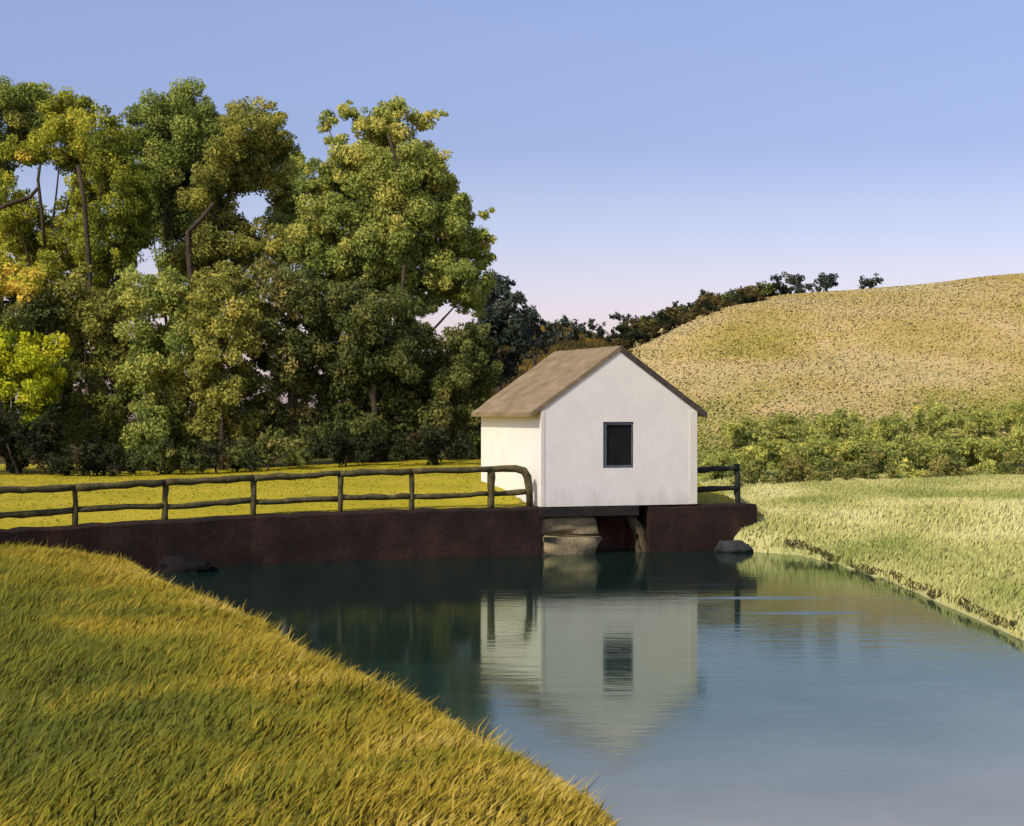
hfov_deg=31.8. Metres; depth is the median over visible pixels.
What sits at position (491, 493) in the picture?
wooden fence
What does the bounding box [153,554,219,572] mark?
rock
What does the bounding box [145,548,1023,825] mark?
water
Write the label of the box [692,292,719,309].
hedge bush
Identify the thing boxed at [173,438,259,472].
bush
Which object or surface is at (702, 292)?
hill tree
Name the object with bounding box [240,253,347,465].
bush
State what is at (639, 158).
sky
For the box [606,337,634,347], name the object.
hedge bush
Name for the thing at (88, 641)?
bank grass
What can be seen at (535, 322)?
dark tree
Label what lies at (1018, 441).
shrub
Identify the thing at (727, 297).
hedge bush
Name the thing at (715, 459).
shrub
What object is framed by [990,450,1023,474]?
shrub
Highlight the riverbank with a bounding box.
[0,583,590,825]
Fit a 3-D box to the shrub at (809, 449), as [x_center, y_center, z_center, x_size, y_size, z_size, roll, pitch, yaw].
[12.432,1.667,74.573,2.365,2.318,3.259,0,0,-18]
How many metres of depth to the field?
47.92 m
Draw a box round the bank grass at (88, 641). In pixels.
[0,538,621,825]
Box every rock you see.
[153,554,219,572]
[713,540,753,552]
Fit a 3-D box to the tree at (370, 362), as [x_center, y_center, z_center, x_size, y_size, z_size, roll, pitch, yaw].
[-5.058,-1.505,65.515,4.482,7.170,5.926,0,0,0]
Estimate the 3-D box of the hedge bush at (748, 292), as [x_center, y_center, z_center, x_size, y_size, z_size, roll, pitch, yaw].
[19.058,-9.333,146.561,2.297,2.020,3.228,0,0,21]
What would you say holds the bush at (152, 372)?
on the lawn at (107, 517)
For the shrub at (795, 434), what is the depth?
84.50 m
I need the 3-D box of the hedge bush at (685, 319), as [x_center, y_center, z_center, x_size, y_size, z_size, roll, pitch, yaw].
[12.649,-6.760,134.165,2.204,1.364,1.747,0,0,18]
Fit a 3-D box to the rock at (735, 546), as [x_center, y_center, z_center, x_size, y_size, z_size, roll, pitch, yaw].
[6.094,3.790,49.361,1.085,0.640,0.927,0,0,32]
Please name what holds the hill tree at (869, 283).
on the hill
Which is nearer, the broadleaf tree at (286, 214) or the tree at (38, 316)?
the tree at (38, 316)
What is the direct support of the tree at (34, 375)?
on the lawn at (107, 517)
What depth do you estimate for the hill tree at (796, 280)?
149.22 m
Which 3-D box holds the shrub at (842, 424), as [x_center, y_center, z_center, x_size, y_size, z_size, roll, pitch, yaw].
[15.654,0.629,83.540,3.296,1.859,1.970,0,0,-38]
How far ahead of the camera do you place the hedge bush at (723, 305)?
138.51 m
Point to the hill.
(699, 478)
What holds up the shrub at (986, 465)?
on the field
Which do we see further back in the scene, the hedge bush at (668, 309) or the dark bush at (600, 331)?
the hedge bush at (668, 309)
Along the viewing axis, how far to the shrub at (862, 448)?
73.56 m
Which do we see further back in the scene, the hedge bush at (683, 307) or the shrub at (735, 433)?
the hedge bush at (683, 307)
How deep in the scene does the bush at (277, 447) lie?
61.01 m
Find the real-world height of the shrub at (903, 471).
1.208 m
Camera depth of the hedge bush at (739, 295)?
146.30 m
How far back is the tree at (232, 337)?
63.65 m
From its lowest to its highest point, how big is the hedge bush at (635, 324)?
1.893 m
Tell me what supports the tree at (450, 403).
on the lawn at (107, 517)
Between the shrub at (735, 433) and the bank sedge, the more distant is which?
the shrub at (735, 433)
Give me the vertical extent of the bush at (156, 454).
1.634 m
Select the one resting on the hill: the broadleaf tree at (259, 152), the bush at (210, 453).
the broadleaf tree at (259, 152)
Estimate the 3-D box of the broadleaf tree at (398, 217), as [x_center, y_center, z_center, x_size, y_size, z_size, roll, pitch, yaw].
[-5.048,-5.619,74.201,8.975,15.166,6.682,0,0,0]
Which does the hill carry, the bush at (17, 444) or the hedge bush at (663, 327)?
the hedge bush at (663, 327)
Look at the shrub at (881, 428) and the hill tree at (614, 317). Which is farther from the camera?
the hill tree at (614, 317)
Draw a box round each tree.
[0,75,68,456]
[0,86,112,459]
[0,289,70,469]
[0,316,73,472]
[38,263,139,470]
[68,104,156,400]
[119,76,227,412]
[167,95,300,442]
[175,260,272,469]
[262,149,317,406]
[281,95,497,419]
[401,320,505,459]
[464,272,535,393]
[509,305,556,366]
[609,312,638,324]
[699,289,711,302]
[769,271,815,293]
[814,272,838,291]
[857,274,883,288]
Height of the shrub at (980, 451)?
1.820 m
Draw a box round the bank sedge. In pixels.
[782,538,1017,628]
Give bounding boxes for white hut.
[471,345,706,517]
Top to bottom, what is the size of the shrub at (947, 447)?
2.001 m
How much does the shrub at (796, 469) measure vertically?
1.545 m
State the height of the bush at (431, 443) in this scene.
1.662 m
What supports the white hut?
on the dam wall
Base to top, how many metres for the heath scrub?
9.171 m
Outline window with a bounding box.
[603,422,632,467]
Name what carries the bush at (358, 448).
on the lawn at (107, 517)
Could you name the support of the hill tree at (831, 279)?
on the hill
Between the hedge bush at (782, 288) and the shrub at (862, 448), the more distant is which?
the hedge bush at (782, 288)
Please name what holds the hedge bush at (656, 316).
on the hill
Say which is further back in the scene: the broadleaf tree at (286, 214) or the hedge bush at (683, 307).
the hedge bush at (683, 307)
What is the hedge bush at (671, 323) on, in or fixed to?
on the hill
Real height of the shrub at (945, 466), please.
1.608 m
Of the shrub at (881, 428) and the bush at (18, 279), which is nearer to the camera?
the bush at (18, 279)
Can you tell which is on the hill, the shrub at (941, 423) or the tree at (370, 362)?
the shrub at (941, 423)
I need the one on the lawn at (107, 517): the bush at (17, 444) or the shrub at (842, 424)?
the bush at (17, 444)
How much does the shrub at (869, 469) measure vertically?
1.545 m
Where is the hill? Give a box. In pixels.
[0,276,1023,481]
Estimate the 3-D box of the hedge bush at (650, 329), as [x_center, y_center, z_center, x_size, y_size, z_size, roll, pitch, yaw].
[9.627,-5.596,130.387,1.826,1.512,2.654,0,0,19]
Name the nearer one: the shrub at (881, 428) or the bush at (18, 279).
the bush at (18, 279)
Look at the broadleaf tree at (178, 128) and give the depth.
82.20 m
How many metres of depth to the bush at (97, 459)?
60.24 m
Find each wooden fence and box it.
[0,465,532,525]
[697,464,740,502]
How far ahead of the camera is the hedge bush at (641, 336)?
128.61 m
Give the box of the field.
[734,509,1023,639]
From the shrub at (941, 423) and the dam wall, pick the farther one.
the shrub at (941, 423)
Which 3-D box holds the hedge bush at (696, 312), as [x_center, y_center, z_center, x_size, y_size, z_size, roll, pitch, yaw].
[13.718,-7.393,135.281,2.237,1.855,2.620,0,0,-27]
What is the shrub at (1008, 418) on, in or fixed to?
on the hill
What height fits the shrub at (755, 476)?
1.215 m
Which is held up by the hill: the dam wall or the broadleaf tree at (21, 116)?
the broadleaf tree at (21, 116)
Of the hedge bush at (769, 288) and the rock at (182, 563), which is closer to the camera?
the rock at (182, 563)
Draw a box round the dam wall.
[0,503,756,569]
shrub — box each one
[698,451,753,480]
[719,415,770,446]
[729,463,769,484]
[732,436,791,474]
[762,412,818,443]
[766,454,830,483]
[780,426,848,470]
[814,455,859,481]
[815,407,866,440]
[823,424,885,466]
[842,449,899,479]
[865,413,912,440]
[877,430,939,469]
[888,457,927,478]
[909,401,962,436]
[916,428,974,462]
[919,454,985,477]
[955,409,1003,437]
[957,434,1016,465]
[970,458,1007,475]
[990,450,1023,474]
[991,426,1023,467]
[992,399,1023,434]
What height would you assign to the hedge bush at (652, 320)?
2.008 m
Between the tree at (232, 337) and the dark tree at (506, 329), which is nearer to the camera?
the tree at (232, 337)
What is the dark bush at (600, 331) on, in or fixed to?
on the hill
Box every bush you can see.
[0,247,67,470]
[0,399,64,474]
[48,435,135,476]
[108,262,210,466]
[113,436,205,474]
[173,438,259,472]
[224,425,314,470]
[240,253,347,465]
[305,427,388,466]
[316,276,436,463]
[388,425,477,464]
[551,314,582,341]
[578,318,608,338]
[604,323,637,342]
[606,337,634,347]
[622,328,651,348]
[623,319,647,334]
[632,315,658,327]
[635,326,660,343]
[642,321,669,336]
[644,308,668,326]
[656,314,679,331]
[660,306,682,321]
[667,304,694,315]
[669,314,695,326]
[680,303,712,318]
[683,295,710,313]
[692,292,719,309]
[698,302,720,312]
[709,292,736,306]
[711,301,734,307]
[720,298,740,304]
[724,289,745,303]
[731,294,757,304]
[734,286,759,300]
[738,292,767,300]
[748,280,775,296]
[764,282,788,296]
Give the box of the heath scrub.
[349,323,640,438]
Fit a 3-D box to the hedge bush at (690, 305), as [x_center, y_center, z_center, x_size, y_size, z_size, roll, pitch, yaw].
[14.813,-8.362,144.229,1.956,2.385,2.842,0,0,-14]
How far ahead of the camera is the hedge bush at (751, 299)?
139.94 m
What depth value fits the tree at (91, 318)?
65.29 m
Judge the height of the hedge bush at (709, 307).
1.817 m
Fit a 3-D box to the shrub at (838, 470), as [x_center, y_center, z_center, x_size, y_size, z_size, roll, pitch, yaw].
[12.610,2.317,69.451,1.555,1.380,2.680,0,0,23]
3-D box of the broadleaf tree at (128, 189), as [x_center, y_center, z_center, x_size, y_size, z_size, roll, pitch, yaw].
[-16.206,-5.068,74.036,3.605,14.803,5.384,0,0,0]
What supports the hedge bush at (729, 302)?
on the hill
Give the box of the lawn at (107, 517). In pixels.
[0,453,759,528]
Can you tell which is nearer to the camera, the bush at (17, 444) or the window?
the window
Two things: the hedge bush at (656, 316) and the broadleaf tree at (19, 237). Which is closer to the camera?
the broadleaf tree at (19, 237)
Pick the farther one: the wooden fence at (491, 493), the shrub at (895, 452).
the shrub at (895, 452)
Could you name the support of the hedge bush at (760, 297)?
on the hill
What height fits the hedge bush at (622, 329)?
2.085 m
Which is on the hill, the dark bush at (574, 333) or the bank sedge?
the dark bush at (574, 333)
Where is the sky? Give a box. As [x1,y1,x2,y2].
[0,0,1023,417]
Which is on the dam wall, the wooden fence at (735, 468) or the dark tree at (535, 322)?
the wooden fence at (735, 468)
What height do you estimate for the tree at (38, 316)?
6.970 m
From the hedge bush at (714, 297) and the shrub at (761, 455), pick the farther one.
the hedge bush at (714, 297)
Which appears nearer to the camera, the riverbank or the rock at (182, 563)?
the riverbank

